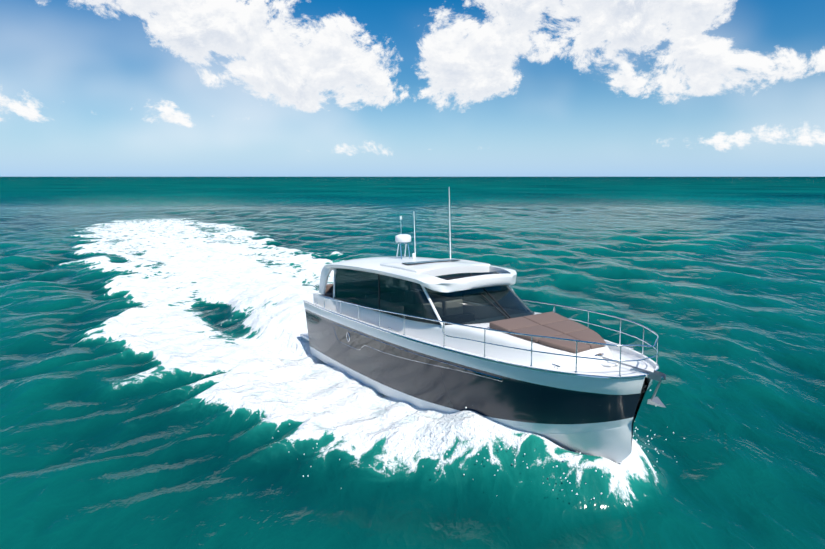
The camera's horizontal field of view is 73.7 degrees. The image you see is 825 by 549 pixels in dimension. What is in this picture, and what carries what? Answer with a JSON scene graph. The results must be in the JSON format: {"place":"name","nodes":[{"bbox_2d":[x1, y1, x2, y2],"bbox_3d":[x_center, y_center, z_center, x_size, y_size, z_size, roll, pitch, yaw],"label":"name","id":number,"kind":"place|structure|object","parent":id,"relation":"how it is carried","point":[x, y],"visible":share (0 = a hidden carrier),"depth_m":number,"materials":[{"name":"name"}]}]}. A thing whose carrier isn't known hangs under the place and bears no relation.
{"place":"outdoors","nodes":[
{"label":"outdoors","id":0,"kind":"place"},
{"bbox_2d":[0,177,824,548],"bbox_3d":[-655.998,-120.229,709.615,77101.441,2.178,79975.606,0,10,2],"label":"sea","id":1,"kind":"structure","parent":0,"point":[136,313],"depth_m":18.86,"materials":[{"name":"liquid"}]},
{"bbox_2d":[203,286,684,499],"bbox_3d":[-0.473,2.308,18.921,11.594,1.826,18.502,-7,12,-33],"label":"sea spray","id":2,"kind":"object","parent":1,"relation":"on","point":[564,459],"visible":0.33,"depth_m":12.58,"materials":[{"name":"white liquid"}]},
{"bbox_2d":[300,193,665,462],"bbox_3d":[0.949,0.840,16.525,4.290,6.950,14.463,-5,9,-33],"label":"yacht","id":3,"kind":"object","parent":1,"relation":"on","point":[452,335],"visible":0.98,"depth_m":13.68,"materials":[{"name":"white"}]},
{"bbox_2d":[0,0,824,176],"label":"sky","id":4,"kind":"structure","parent":0,"point":[89,88],"materials":[{"name":"blue"}]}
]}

